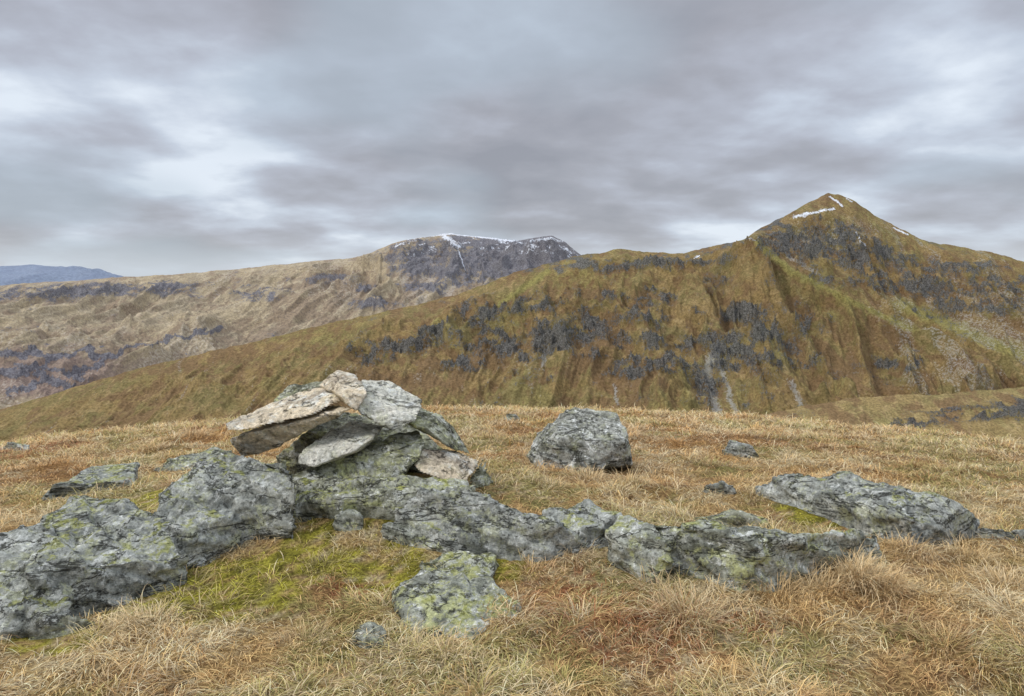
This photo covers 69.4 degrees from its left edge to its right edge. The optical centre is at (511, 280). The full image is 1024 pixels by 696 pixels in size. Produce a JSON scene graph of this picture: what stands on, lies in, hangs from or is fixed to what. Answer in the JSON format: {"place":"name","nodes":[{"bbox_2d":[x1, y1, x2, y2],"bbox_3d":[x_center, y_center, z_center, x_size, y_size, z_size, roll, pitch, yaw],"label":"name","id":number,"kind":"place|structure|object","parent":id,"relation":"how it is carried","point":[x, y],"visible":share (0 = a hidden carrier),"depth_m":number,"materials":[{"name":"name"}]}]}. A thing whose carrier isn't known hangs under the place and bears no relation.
{"place":"outdoors","nodes":[
{"label":"outdoors","id":0,"kind":"place"},
{"bbox_2d":[0,264,123,285],"bbox_3d":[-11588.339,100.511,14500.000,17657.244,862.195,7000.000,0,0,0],"label":"distant hill","id":1,"kind":"structure","parent":0,"point":[20,274],"depth_m":13824.04,"materials":[{"name":"blue"}]},
{"bbox_2d":[0,233,580,408],"bbox_3d":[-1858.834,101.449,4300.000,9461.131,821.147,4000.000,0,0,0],"label":"snow capped mountain","id":2,"kind":"structure","parent":0,"point":[56,337],"depth_m":3938.48,"materials":[{"name":"brown stone"}]},
{"bbox_2d":[0,193,1023,442],"bbox_3d":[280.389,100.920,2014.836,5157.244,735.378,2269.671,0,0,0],"label":"mountain ridge","id":3,"kind":"structure","parent":0,"point":[826,297],"depth_m":1591.72,"materials":[{"name":"brown plant"}]},
{"bbox_2d":[0,401,1023,695],"bbox_3d":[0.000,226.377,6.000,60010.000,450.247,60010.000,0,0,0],"label":"ground","id":4,"kind":"structure","parent":0,"point":[354,567],"depth_m":3.50,"materials":[{"name":"brown plant"}]},
{"bbox_2d":[0,442,29,449],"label":"rock outcrop","id":5,"kind":"object","parent":4,"relation":"on","point":[9,445],"visible":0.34,"depth_m":8.77,"materials":[{"name":"grey stone"}]},
{"bbox_2d":[28,615,95,639],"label":"rock outcrop","id":6,"kind":"object","parent":4,"relation":"on","point":[66,630],"visible":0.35,"depth_m":3.22,"materials":[{"name":"grey stone"}]},
{"bbox_2d":[41,462,139,500],"bbox_3d":[-3.315,1.656,5.873,0.616,0.348,0.908,0,0,-24],"label":"rock outcrop","id":7,"kind":"object","parent":4,"relation":"on","point":[106,476],"visible":0.45,"depth_m":5.64,"materials":[{"name":"grey stone"}]},
{"bbox_2d":[0,453,297,639],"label":"rock outcrop","id":8,"kind":"object","parent":4,"relation":"on","point":[75,555],"visible":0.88,"depth_m":3.71,"materials":[{"name":"grey stone"}]},
{"bbox_2d":[153,447,231,471],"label":"rock outcrop","id":9,"kind":"object","parent":4,"relation":"on","point":[180,461],"visible":0.34,"depth_m":6.69,"materials":[{"name":"grey stone"}]},
{"bbox_2d":[333,509,363,531],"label":"rock outcrop","id":10,"kind":"object","parent":4,"relation":"on","point":[345,520],"visible":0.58,"depth_m":4.04,"materials":[{"name":"grey stone"}]},
{"bbox_2d":[226,370,495,487],"bbox_3d":[-0.930,0.999,4.794,1.653,0.822,0.831,0,0,0],"label":"stone cairn","id":11,"kind":"object","parent":4,"relation":"on","point":[387,430],"visible":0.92,"depth_m":4.58,"materials":[{"name":"grey stone"}]},
{"bbox_2d":[351,622,389,648],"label":"rock outcrop","id":12,"kind":"object","parent":4,"relation":"on","point":[373,639],"visible":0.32,"depth_m":3.09,"materials":[{"name":"grey stone"}]},
{"bbox_2d":[293,474,475,522],"bbox_3d":[-0.791,1.319,4.276,1.220,0.396,0.364,0,0,0],"label":"rock outcrop","id":13,"kind":"object","parent":4,"relation":"on","point":[366,497],"visible":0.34,"depth_m":4.17,"materials":[{"name":"grey stone"}]},
{"bbox_2d":[380,521,448,552],"bbox_3d":[-0.513,1.432,3.989,0.445,0.282,0.122,0,0,18],"label":"rock outcrop","id":14,"kind":"object","parent":4,"relation":"on","point":[405,533],"visible":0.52,"depth_m":3.98,"materials":[{"name":"grey stone"}]},
{"bbox_2d":[391,550,521,639],"bbox_3d":[-0.261,1.540,3.476,0.625,0.272,0.808,0,0,0],"label":"rock outcrop","id":15,"kind":"object","parent":4,"relation":"on","point":[455,590],"visible":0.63,"depth_m":3.40,"materials":[{"name":"grey stone"}]},
{"bbox_2d":[395,485,621,561],"bbox_3d":[-0.006,1.369,4.009,1.253,0.467,0.449,0,0,-11],"label":"rock outcrop","id":16,"kind":"object","parent":4,"relation":"on","point":[456,519],"visible":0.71,"depth_m":3.96,"materials":[{"name":"grey stone"}]},
{"bbox_2d":[504,414,518,420],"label":"rock outcrop","id":17,"kind":"object","parent":4,"relation":"on","point":[509,416],"visible":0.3,"depth_m":10.34,"materials":[{"name":"grey stone"}]},
{"bbox_2d":[526,407,632,471],"bbox_3d":[0.558,1.369,6.170,0.885,0.551,0.733,0,0,0],"label":"boulder","id":18,"kind":"object","parent":4,"relation":"on","point":[576,436],"visible":0.86,"depth_m":5.95,"materials":[{"name":"grey stone"}]},
{"bbox_2d":[701,480,736,493],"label":"rock outcrop","id":19,"kind":"object","parent":4,"relation":"on","point":[723,487],"visible":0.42,"depth_m":5.15,"materials":[{"name":"grey stone"}]},
{"bbox_2d":[694,509,771,527],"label":"rock outcrop","id":20,"kind":"object","parent":4,"relation":"on","point":[733,518],"visible":0.41,"depth_m":4.53,"materials":[{"name":"grey stone"}]},
{"bbox_2d":[722,440,758,457],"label":"rock outcrop","id":21,"kind":"object","parent":4,"relation":"on","point":[734,448],"visible":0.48,"depth_m":7.04,"materials":[{"name":"grey stone"}]},
{"bbox_2d":[605,514,882,592],"bbox_3d":[1.300,1.452,3.840,1.625,0.450,0.493,0,0,-8],"label":"rock outcrop","id":22,"kind":"object","parent":4,"relation":"on","point":[746,553],"visible":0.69,"depth_m":3.71,"materials":[{"name":"grey stone"}]},
{"bbox_2d":[755,471,979,546],"bbox_3d":[2.191,1.485,4.630,1.346,0.468,0.654,0,0,24],"label":"rock outcrop","id":23,"kind":"object","parent":4,"relation":"on","point":[848,499],"visible":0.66,"depth_m":4.54,"materials":[{"name":"grey stone"}]},
{"bbox_2d":[975,527,1023,540],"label":"rock outcrop","id":24,"kind":"object","parent":4,"relation":"on","point":[982,532],"visible":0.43,"depth_m":4.54,"materials":[{"name":"grey stone"}]},
{"bbox_2d":[0,0,1023,276],"label":"sky","id":25,"kind":"structure","parent":0,"point":[138,138],"materials":[{"name":"grey"}]},
{"bbox_2d":[760,387,1023,441],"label":"hill spur","id":26,"kind":"structure","parent":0,"point":[999,413],"depth_m":346.96,"materials":[{"name":"brown plant"}]}
]}

